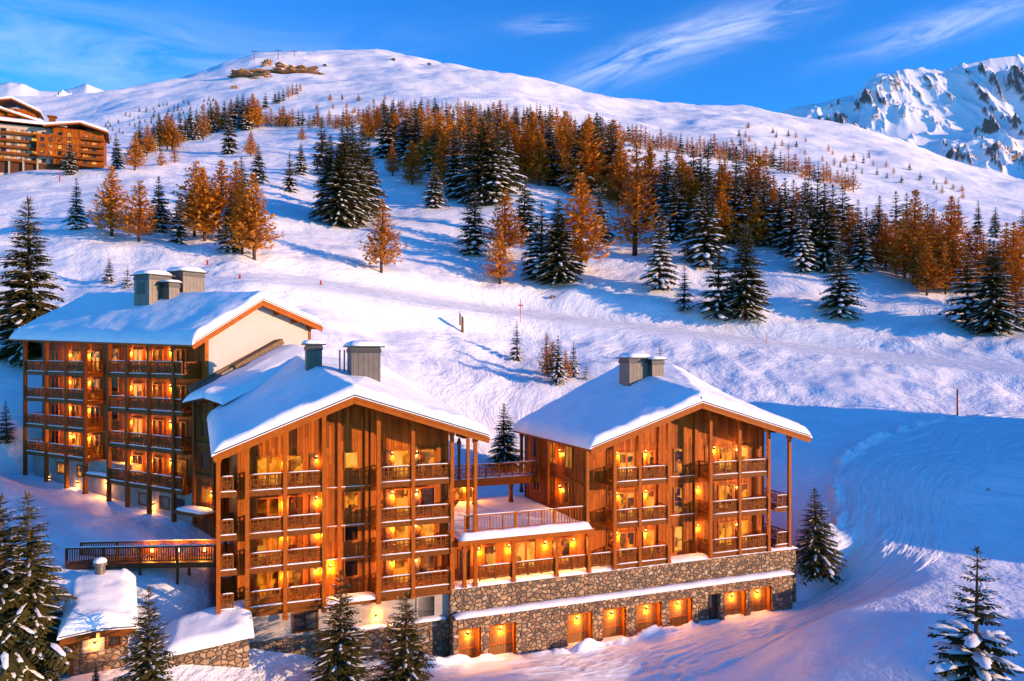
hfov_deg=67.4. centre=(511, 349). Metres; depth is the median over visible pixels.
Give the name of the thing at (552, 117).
larch tree
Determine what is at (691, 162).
spruce tree
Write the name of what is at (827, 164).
larch tree
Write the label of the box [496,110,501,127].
spruce tree
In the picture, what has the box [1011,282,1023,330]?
spruce tree
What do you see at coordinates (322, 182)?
spruce tree
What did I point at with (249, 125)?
spruce tree
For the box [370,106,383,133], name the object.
larch tree
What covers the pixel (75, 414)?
window
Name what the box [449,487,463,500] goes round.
window
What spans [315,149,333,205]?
spruce tree
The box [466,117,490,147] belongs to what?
larch tree
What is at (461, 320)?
snow gun post
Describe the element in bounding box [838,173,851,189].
larch tree
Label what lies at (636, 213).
larch tree
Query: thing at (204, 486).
window
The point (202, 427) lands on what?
window
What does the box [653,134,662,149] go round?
larch tree
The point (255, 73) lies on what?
rock outcrop
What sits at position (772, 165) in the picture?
spruce tree
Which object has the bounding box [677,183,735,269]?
spruce tree
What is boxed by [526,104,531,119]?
spruce tree
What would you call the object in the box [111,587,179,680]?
spruce tree
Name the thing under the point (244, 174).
spruce tree
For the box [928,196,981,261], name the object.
larch tree
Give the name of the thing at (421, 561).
window
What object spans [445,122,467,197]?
spruce tree
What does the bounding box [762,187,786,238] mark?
larch tree
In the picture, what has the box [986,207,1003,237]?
spruce tree
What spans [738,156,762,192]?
larch tree
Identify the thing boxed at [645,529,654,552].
window
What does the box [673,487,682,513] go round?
window
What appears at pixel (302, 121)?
spruce tree
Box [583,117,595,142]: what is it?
larch tree
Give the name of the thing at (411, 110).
larch tree
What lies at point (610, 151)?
spruce tree
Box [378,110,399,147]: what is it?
larch tree
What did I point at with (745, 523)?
window
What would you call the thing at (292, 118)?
larch tree
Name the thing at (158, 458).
window
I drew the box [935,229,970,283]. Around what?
larch tree
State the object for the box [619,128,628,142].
larch tree
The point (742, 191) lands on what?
spruce tree
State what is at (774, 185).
spruce tree
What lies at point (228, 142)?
spruce tree
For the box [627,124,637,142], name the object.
larch tree
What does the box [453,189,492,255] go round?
spruce tree
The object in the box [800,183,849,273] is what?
spruce tree
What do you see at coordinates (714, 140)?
larch tree
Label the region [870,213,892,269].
larch tree
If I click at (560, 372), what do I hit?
spruce tree
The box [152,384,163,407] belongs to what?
window
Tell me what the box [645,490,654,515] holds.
window
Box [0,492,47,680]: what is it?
spruce tree
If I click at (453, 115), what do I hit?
spruce tree
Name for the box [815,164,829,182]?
larch tree
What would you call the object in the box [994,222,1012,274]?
larch tree
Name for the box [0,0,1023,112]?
sky
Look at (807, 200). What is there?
spruce tree
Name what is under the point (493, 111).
larch tree
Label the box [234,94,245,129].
spruce tree
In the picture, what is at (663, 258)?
spruce tree
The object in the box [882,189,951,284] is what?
larch tree
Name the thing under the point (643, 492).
window
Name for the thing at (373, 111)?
larch tree
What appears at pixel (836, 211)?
spruce tree
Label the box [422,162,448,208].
spruce tree
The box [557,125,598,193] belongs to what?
spruce tree
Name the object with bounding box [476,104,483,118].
larch tree
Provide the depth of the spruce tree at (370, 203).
208.39 m
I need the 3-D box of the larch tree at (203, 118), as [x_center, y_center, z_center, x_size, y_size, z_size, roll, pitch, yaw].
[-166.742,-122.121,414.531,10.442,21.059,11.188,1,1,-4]
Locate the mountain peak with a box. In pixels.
[0,82,103,96]
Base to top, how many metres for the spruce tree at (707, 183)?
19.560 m
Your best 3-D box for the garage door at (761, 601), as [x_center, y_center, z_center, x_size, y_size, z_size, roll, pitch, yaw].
[20.747,21.225,64.818,2.250,2.550,0.600,0,0,-22]
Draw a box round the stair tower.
[173,339,304,537]
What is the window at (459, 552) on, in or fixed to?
in the timber annex
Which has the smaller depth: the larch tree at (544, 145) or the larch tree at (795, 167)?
the larch tree at (544, 145)
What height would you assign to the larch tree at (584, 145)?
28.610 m
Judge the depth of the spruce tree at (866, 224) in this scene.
208.37 m
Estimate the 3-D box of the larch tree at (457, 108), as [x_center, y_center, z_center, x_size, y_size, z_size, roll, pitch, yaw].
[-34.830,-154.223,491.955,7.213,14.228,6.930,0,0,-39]
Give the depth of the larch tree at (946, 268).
176.70 m
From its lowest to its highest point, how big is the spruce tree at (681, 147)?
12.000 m
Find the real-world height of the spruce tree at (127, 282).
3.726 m
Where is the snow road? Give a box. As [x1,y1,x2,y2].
[356,410,1023,680]
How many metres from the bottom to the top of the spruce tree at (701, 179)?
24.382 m
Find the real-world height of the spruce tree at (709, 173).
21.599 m
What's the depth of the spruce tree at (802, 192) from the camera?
233.04 m
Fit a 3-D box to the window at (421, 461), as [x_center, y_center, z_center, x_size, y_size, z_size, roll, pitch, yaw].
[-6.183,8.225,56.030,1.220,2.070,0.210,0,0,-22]
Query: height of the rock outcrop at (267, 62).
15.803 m
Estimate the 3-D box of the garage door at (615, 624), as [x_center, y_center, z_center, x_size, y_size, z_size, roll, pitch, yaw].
[7.772,21.225,59.695,2.150,2.550,0.600,0,0,-22]
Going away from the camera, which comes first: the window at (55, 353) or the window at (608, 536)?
the window at (608, 536)
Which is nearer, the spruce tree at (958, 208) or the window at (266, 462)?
the window at (266, 462)
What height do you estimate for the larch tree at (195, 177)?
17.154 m
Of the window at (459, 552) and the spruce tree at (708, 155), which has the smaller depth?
the window at (459, 552)
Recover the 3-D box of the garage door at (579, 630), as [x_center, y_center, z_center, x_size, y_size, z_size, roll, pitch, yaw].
[5.005,21.225,58.603,2.200,2.550,0.600,0,0,-22]
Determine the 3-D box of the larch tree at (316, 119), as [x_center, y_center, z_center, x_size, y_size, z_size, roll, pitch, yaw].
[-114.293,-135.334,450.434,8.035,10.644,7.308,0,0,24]
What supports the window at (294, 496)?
in the timber chalet at (337, 465)
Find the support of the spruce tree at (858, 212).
on the snow ground
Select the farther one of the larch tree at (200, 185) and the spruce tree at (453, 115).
the spruce tree at (453, 115)
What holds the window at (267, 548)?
in the timber chalet at (337, 465)
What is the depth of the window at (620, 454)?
62.08 m
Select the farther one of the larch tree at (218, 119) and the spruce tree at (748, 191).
the larch tree at (218, 119)
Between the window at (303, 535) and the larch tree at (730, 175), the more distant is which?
the larch tree at (730, 175)
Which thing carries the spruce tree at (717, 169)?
on the snow ground
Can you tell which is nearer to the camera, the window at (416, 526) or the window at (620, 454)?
the window at (416, 526)
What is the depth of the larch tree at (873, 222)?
222.51 m
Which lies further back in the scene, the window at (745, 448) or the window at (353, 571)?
the window at (745, 448)
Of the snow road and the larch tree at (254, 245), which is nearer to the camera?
the snow road
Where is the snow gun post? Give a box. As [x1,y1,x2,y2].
[459,313,463,332]
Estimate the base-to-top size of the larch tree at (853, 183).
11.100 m
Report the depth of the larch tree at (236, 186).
154.72 m
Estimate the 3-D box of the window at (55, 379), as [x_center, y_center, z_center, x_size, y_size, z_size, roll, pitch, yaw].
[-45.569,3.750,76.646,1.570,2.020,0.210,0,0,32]
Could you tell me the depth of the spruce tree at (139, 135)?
324.09 m
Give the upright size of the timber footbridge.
3.368 m
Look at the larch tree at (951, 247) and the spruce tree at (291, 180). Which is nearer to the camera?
the larch tree at (951, 247)
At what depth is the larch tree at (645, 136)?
411.45 m
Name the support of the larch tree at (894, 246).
on the snow ground
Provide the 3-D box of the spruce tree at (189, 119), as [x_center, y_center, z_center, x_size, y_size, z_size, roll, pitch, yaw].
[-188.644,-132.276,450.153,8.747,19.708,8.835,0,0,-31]
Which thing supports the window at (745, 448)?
in the timber chalet at (646, 459)
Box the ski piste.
[204,260,1023,374]
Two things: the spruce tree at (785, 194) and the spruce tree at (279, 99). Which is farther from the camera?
the spruce tree at (279, 99)
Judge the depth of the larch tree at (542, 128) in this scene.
368.11 m
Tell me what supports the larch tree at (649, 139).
on the snow ground
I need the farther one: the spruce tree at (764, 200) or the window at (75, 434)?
the spruce tree at (764, 200)
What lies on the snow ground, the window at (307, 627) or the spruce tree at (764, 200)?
the spruce tree at (764, 200)
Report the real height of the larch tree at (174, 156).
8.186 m
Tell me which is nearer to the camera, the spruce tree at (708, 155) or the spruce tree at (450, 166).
the spruce tree at (708, 155)
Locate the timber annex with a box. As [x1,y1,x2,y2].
[448,438,611,587]
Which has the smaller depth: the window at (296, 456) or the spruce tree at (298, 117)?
the window at (296, 456)
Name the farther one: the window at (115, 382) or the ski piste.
the ski piste
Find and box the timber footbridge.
[65,538,226,584]
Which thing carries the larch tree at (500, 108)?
on the snow ground
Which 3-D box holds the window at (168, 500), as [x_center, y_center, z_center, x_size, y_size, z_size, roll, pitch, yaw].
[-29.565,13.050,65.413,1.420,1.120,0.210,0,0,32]
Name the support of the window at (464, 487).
in the timber annex
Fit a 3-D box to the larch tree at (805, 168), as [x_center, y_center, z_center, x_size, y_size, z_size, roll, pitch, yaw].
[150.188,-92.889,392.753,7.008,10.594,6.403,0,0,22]
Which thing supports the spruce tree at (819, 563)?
on the snow ground
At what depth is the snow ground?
146.32 m
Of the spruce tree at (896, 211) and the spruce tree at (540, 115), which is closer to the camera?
the spruce tree at (896, 211)
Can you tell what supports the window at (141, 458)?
in the timber apartment house
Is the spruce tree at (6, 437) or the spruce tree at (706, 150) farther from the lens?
the spruce tree at (706, 150)
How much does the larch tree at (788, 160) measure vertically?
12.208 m
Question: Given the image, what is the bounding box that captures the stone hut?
[57,557,137,675]
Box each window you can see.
[50,351,58,365]
[50,377,58,391]
[50,403,58,418]
[50,430,58,446]
[57,462,63,473]
[71,351,80,371]
[71,378,80,398]
[71,404,80,421]
[71,432,80,449]
[76,465,82,476]
[90,351,99,371]
[90,378,99,399]
[90,405,99,426]
[90,434,99,454]
[107,636,121,647]
[112,348,118,363]
[112,377,118,391]
[112,412,118,420]
[132,349,142,372]
[132,383,142,406]
[132,418,142,436]
[132,454,142,474]
[138,492,146,505]
[152,349,163,371]
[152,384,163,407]
[152,419,163,437]
[152,456,163,477]
[159,495,169,509]
[177,349,186,373]
[177,385,186,409]
[177,421,186,446]
[177,459,186,485]
[177,498,184,506]
[201,420,208,437]
[201,452,209,469]
[201,485,209,503]
[256,455,279,486]
[256,496,279,528]
[256,537,279,562]
[256,571,279,599]
[287,454,303,484]
[287,495,303,525]
[287,535,303,559]
[287,569,303,595]
[292,610,318,632]
[344,451,358,469]
[344,490,358,509]
[344,523,358,541]
[344,559,358,577]
[393,449,409,478]
[393,488,409,517]
[393,526,409,548]
[393,558,409,584]
[415,448,419,476]
[415,487,420,515]
[415,525,420,545]
[415,559,419,581]
[416,595,435,617]
[419,448,435,476]
[419,486,435,514]
[419,524,435,546]
[419,556,435,580]
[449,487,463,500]
[458,548,470,580]
[464,487,471,500]
[483,544,496,573]
[515,540,535,569]
[533,437,536,457]
[533,469,539,492]
[550,442,555,463]
[550,475,555,499]
[550,537,570,564]
[564,445,572,469]
[564,480,572,505]
[607,450,611,478]
[607,491,611,519]
[607,530,611,558]
[618,451,634,477]
[618,491,634,518]
[618,531,634,557]
[636,451,644,476]
[636,491,644,516]
[636,530,644,555]
[645,450,654,475]
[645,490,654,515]
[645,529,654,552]
[673,448,682,473]
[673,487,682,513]
[673,525,682,551]
[718,446,732,471]
[718,484,732,509]
[718,521,732,545]
[733,446,736,465]
[733,483,736,504]
[733,521,736,542]
[742,445,748,463]
[742,482,748,502]
[742,519,748,539]
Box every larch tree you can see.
[85,165,132,236]
[113,180,163,241]
[120,132,148,170]
[140,124,158,156]
[148,116,164,149]
[154,149,168,165]
[155,112,180,149]
[159,115,185,150]
[163,161,209,236]
[169,143,179,162]
[180,167,221,240]
[184,171,212,221]
[190,160,239,240]
[193,103,212,139]
[207,101,225,131]
[214,160,252,231]
[218,183,263,253]
[219,173,283,259]
[224,99,235,126]
[239,93,265,128]
[241,131,258,156]
[251,98,264,127]
[265,109,275,125]
[274,108,286,126]
[280,106,289,123]
[285,109,299,126]
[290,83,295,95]
[297,127,306,139]
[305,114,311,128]
[312,110,323,126]
[324,109,333,125]
[330,115,340,128]
[338,109,351,126]
[347,111,356,125]
[354,107,362,124]
[356,111,379,140]
[357,199,407,272]
[370,100,376,119]
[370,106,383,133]
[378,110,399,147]
[383,142,400,175]
[394,101,405,118]
[397,140,427,184]
[408,102,415,117]
[412,109,426,133]
[414,106,428,125]
[414,114,433,162]
[424,99,433,117]
[424,113,445,149]
[427,109,439,133]
[427,118,453,166]
[429,124,466,186]
[430,127,443,161]
[439,102,446,117]
[441,118,473,169]
[452,101,460,117]
[456,102,463,118]
[458,101,470,120]
[463,106,479,122]
[465,128,488,148]
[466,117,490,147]
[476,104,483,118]
[481,227,517,283]
[482,189,529,251]
[483,102,501,118]
[486,122,502,153]
[496,100,507,118]
[496,122,513,151]
[501,103,510,122]
[501,113,508,124]
[501,119,527,163]
[509,125,526,172]
[514,125,537,181]
[519,130,546,173]
[520,107,530,121]
[520,112,548,150]
[520,116,527,135]
[522,111,540,149]
[525,131,557,185]
[535,103,539,122]
[537,134,550,162]
[537,332,550,372]
[539,119,545,140]
[540,341,565,379]
[544,136,563,173]
[546,172,618,270]
[547,129,571,185]
[550,109,556,128]
[552,107,561,127]
[553,110,571,144]
[555,119,611,193]
[555,124,577,165]
[555,126,570,148]
[562,350,575,376]
[563,111,573,127]
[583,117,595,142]
[592,120,635,178]
[600,145,633,206]
[603,142,677,255]
[607,140,634,191]
[618,122,626,139]
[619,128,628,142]
[624,148,664,211]
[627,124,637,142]
[628,125,643,144]
[637,124,646,146]
[640,142,657,178]
[642,126,649,146]
[644,131,654,147]
[651,160,664,203]
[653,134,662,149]
[657,128,666,149]
[661,135,667,149]
[665,133,675,152]
[665,166,702,226]
[667,148,694,182]
[671,136,681,151]
[673,161,692,195]
[679,178,706,225]
[682,137,692,153]
[688,137,695,153]
[695,134,702,152]
[695,164,749,224]
[699,138,707,154]
[703,186,744,247]
[709,134,721,155]
[712,144,722,160]
[715,158,729,197]
[718,141,728,158]
[718,170,749,213]
[729,140,735,155]
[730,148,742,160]
[735,196,773,246]
[737,140,748,159]
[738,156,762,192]
[742,155,783,208]
[752,142,760,161]
[760,146,772,166]
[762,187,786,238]
[779,154,786,172]
[782,151,792,173]
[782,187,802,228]
[786,154,801,173]
[797,165,805,177]
[802,157,810,175]
[803,157,815,178]
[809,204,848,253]
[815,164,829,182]
[823,161,831,181]
[828,168,833,183]
[831,170,839,182]
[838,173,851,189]
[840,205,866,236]
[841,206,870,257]
[848,170,860,191]
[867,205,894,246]
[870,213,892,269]
[876,218,911,273]
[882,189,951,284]
[889,215,912,277]
[905,228,939,289]
[908,243,947,295]
[911,208,950,257]
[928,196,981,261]
[928,242,959,293]
[930,220,954,280]
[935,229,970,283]
[941,242,984,293]
[956,227,994,275]
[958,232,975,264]
[971,234,998,287]
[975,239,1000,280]
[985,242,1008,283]
[987,222,1023,293]
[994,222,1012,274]
[995,226,1023,293]
[998,254,1023,308]
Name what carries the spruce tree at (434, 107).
on the snow ground
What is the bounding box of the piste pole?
[956,389,957,414]
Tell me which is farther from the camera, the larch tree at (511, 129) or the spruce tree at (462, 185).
the larch tree at (511, 129)
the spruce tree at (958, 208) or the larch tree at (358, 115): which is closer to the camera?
the spruce tree at (958, 208)
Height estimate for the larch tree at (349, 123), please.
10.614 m
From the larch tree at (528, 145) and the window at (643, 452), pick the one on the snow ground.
the larch tree at (528, 145)
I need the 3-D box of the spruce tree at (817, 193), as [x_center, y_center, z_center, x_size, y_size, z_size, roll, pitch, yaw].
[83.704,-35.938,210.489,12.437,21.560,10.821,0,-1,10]
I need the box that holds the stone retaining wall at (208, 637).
[163,600,253,667]
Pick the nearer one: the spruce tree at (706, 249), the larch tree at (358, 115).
the spruce tree at (706, 249)
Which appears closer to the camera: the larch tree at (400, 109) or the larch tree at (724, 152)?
the larch tree at (724, 152)
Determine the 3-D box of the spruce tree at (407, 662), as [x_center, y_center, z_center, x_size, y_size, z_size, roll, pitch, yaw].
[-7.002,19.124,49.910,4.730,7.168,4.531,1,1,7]
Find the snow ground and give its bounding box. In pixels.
[0,49,1023,680]
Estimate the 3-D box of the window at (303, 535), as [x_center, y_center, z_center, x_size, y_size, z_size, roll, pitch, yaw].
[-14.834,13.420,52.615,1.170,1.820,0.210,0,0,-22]
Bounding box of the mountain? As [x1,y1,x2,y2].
[781,54,1023,179]
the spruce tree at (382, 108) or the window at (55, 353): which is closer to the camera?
the window at (55, 353)
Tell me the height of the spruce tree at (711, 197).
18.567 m
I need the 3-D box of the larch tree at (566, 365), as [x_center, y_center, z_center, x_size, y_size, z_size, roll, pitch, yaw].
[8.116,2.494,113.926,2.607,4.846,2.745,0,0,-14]
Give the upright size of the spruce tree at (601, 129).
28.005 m
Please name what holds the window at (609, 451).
in the timber chalet at (646, 459)
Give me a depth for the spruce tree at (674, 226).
218.99 m
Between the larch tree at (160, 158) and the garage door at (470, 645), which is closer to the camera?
the garage door at (470, 645)
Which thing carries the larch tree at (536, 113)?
on the snow ground
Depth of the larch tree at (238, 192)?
143.05 m
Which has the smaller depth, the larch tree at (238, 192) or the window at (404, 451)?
the window at (404, 451)
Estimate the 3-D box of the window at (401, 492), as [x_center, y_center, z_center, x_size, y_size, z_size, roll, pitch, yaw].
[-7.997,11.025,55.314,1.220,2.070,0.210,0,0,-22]
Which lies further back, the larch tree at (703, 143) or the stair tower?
the larch tree at (703, 143)
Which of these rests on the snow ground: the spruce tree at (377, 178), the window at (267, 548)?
the spruce tree at (377, 178)
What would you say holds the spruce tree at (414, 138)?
on the snow ground
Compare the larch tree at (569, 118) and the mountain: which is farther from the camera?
the mountain
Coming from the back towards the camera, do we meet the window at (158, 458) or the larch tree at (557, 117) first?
the larch tree at (557, 117)
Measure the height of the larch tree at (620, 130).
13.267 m
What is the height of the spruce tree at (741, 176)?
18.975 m
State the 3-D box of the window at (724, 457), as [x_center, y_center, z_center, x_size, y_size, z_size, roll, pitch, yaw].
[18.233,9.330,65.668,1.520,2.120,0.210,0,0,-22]
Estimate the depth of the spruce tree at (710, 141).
435.60 m
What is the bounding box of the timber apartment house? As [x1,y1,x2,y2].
[9,266,323,522]
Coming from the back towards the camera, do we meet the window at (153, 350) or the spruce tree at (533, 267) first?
the spruce tree at (533, 267)
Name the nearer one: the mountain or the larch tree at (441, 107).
the larch tree at (441, 107)
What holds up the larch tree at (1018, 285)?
on the snow ground
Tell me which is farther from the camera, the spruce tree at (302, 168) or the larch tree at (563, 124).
the larch tree at (563, 124)
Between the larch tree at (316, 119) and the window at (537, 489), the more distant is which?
the larch tree at (316, 119)
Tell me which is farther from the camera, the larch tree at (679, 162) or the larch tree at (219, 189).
the larch tree at (679, 162)
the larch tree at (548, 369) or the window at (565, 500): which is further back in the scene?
the larch tree at (548, 369)
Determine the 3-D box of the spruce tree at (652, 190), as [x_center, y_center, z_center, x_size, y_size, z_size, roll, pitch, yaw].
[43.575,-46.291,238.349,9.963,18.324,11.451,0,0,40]
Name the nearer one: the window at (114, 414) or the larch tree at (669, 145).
the window at (114, 414)
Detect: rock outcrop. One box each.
[227,68,272,78]
[261,59,273,66]
[267,62,325,74]
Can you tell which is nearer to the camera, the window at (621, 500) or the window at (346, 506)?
the window at (346, 506)
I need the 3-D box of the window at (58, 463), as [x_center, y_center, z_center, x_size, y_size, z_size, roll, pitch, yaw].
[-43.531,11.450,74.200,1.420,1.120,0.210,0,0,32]
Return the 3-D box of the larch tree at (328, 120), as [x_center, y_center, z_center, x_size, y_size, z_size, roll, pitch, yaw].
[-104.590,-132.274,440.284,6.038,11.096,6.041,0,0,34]
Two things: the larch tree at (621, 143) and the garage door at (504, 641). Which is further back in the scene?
the larch tree at (621, 143)
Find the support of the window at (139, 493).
in the timber apartment house
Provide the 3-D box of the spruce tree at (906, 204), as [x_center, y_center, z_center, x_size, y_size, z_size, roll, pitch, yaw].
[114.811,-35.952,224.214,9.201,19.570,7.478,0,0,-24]
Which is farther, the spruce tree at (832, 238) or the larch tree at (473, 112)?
the larch tree at (473, 112)
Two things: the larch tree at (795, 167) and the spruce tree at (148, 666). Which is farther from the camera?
the larch tree at (795, 167)
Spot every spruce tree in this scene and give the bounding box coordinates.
[0,195,65,366]
[0,401,18,443]
[0,491,79,680]
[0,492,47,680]
[44,658,61,680]
[60,134,80,174]
[62,179,89,229]
[91,665,100,680]
[101,258,115,283]
[110,133,124,168]
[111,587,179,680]
[120,266,133,287]
[130,123,147,156]
[148,123,158,150]
[148,176,175,232]
[167,192,190,243]
[176,112,187,141]
[181,115,191,140]
[186,110,194,138]
[189,109,204,139]
[204,102,220,132]
[213,191,240,252]
[219,101,228,129]
[220,108,239,153]
[228,95,240,127]
[233,158,255,203]
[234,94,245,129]
[238,98,254,130]
[248,144,269,183]
[261,93,269,108]
[276,92,281,102]
[282,152,299,193]
[293,144,308,174]
[295,109,303,124]
[299,110,306,125]
[305,570,376,680]
[307,136,342,224]
[310,119,332,173]
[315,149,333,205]
[317,126,368,228]
[331,123,374,226]
[335,125,374,221]
[350,124,384,218]
[363,143,391,213]
[367,591,435,680]
[372,106,396,157]
[380,101,385,128]
[387,100,394,122]
[394,109,413,164]
[397,109,425,165]
[421,126,444,174]
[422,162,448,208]
[430,97,440,115]
[442,126,468,197]
[443,100,449,118]
[445,119,479,202]
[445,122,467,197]
[451,106,456,120]
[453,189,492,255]
[461,117,510,205]
[466,106,473,123]
[474,121,517,203]
[480,110,489,127]
[485,107,493,121]
[487,403,523,472]
[489,115,500,141]
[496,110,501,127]
[496,121,528,192]
[509,322,523,360]
[511,108,523,141]
[511,176,538,242]
[519,203,553,280]
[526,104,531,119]
[532,198,587,285]
[537,104,543,124]
[540,126,563,185]
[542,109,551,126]
[542,119,548,141]
[543,117,554,151]
[547,336,568,385]
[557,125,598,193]
[566,341,580,377]
[583,363,589,379]
[585,187,614,241]
[588,116,603,183]
[595,117,609,154]
[595,124,626,197]
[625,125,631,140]
[638,208,680,291]
[640,171,658,225]
[652,150,684,230]
[656,155,673,194]
[659,173,691,240]
[661,166,689,234]
[674,263,693,311]
[676,133,686,153]
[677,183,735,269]
[677,194,714,262]
[681,146,699,179]
[687,153,713,193]
[690,243,744,318]
[692,175,718,226]
[694,165,716,198]
[700,181,720,242]
[703,141,712,158]
[703,152,719,185]
[706,139,716,156]
[712,155,720,185]
[721,223,772,322]
[724,167,754,244]
[726,145,732,159]
[728,146,748,180]
[734,166,743,186]
[738,179,748,217]
[740,172,752,214]
[742,145,749,161]
[744,176,768,229]
[747,176,776,245]
[758,173,772,200]
[765,187,790,246]
[768,147,778,168]
[769,172,778,200]
[772,179,803,256]
[774,178,795,236]
[775,150,785,171]
[785,177,822,248]
[789,203,819,272]
[790,186,830,271]
[794,487,847,586]
[798,178,818,211]
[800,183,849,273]
[810,165,817,179]
[810,180,833,219]
[813,161,823,182]
[817,238,866,319]
[826,184,845,256]
[834,186,855,254]
[846,212,875,271]
[853,199,865,230]
[860,207,879,259]
[866,195,887,263]
[884,191,907,245]
[899,194,916,235]
[917,204,935,240]
[925,545,1023,680]
[935,248,986,326]
[952,197,965,226]
[961,240,1023,335]
[971,201,984,232]
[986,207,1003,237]
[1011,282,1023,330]
[1017,210,1023,243]
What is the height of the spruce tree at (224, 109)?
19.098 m
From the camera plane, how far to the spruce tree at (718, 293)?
159.03 m
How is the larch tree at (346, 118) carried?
on the snow ground
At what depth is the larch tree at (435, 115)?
336.02 m
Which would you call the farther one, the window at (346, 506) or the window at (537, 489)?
the window at (537, 489)
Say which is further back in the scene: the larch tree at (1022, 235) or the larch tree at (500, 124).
the larch tree at (500, 124)
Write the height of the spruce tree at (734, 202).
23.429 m
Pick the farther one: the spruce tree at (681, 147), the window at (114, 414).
the spruce tree at (681, 147)
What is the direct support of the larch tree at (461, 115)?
on the snow ground
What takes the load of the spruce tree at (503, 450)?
on the snow ground
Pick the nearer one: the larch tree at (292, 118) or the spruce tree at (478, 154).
the spruce tree at (478, 154)
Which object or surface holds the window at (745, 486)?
in the timber chalet at (646, 459)
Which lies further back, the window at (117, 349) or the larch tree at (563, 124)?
the larch tree at (563, 124)
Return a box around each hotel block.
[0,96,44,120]
[0,115,109,174]
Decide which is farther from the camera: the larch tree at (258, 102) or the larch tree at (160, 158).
the larch tree at (258, 102)
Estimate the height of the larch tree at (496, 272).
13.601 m
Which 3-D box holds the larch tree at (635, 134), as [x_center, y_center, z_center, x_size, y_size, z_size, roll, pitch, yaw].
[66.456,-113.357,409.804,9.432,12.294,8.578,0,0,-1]
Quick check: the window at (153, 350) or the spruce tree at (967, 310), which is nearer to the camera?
the window at (153, 350)
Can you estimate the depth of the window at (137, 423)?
69.25 m
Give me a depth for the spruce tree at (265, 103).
576.01 m
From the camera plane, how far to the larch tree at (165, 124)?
356.70 m
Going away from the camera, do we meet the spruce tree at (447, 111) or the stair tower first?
the stair tower
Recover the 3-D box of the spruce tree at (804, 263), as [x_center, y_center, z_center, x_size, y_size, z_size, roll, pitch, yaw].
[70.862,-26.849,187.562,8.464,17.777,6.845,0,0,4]
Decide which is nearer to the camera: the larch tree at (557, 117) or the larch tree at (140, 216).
the larch tree at (140, 216)
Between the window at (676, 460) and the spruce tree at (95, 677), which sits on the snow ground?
the spruce tree at (95, 677)
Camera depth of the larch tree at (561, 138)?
288.59 m
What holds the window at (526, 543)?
in the timber annex
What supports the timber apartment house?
on the snow ground
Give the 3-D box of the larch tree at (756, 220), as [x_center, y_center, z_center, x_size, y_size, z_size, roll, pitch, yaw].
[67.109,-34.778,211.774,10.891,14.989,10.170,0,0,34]
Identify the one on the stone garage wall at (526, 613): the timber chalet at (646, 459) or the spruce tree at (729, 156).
the timber chalet at (646, 459)
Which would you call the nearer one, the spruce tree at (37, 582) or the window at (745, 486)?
the spruce tree at (37, 582)
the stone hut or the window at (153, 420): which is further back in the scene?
the window at (153, 420)
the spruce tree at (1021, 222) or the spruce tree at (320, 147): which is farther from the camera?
the spruce tree at (320, 147)
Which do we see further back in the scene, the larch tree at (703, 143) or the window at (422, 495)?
the larch tree at (703, 143)
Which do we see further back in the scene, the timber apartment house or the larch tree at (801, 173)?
the larch tree at (801, 173)
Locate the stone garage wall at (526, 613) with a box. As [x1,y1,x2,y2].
[449,546,796,657]
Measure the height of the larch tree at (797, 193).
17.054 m
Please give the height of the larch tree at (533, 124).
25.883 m
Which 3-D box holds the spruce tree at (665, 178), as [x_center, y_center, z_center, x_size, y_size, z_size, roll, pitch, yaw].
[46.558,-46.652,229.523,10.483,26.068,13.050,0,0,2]
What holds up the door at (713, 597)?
in the stone garage wall at (526, 613)
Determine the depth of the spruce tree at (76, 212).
153.71 m
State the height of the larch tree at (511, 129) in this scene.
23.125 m
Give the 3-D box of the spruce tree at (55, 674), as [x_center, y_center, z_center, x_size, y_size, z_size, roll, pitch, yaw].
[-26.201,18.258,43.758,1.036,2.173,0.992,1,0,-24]
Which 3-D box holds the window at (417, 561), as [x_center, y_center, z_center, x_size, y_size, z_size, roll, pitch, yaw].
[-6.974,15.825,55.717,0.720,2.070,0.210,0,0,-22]
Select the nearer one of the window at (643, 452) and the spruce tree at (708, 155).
the window at (643, 452)
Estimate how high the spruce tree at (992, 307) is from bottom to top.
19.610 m
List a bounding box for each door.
[458,627,480,657]
[490,622,515,654]
[567,611,591,645]
[602,606,625,639]
[637,602,660,632]
[669,597,691,626]
[709,594,716,619]
[725,590,745,615]
[750,586,770,613]
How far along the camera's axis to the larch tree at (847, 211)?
209.31 m
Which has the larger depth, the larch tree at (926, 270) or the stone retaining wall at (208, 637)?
the larch tree at (926, 270)
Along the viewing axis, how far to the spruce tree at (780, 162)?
403.89 m
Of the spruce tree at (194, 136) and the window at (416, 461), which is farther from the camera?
the spruce tree at (194, 136)
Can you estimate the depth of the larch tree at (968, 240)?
193.98 m
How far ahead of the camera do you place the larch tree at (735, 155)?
432.80 m
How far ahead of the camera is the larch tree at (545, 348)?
117.30 m
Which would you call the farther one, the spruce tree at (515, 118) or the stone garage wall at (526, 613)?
the spruce tree at (515, 118)
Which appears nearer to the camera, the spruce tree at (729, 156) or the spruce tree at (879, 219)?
the spruce tree at (879, 219)
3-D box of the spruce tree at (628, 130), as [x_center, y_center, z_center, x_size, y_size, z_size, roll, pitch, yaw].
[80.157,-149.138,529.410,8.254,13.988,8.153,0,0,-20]
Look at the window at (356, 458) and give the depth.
54.00 m
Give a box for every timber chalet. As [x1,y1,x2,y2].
[207,339,490,658]
[512,352,811,569]

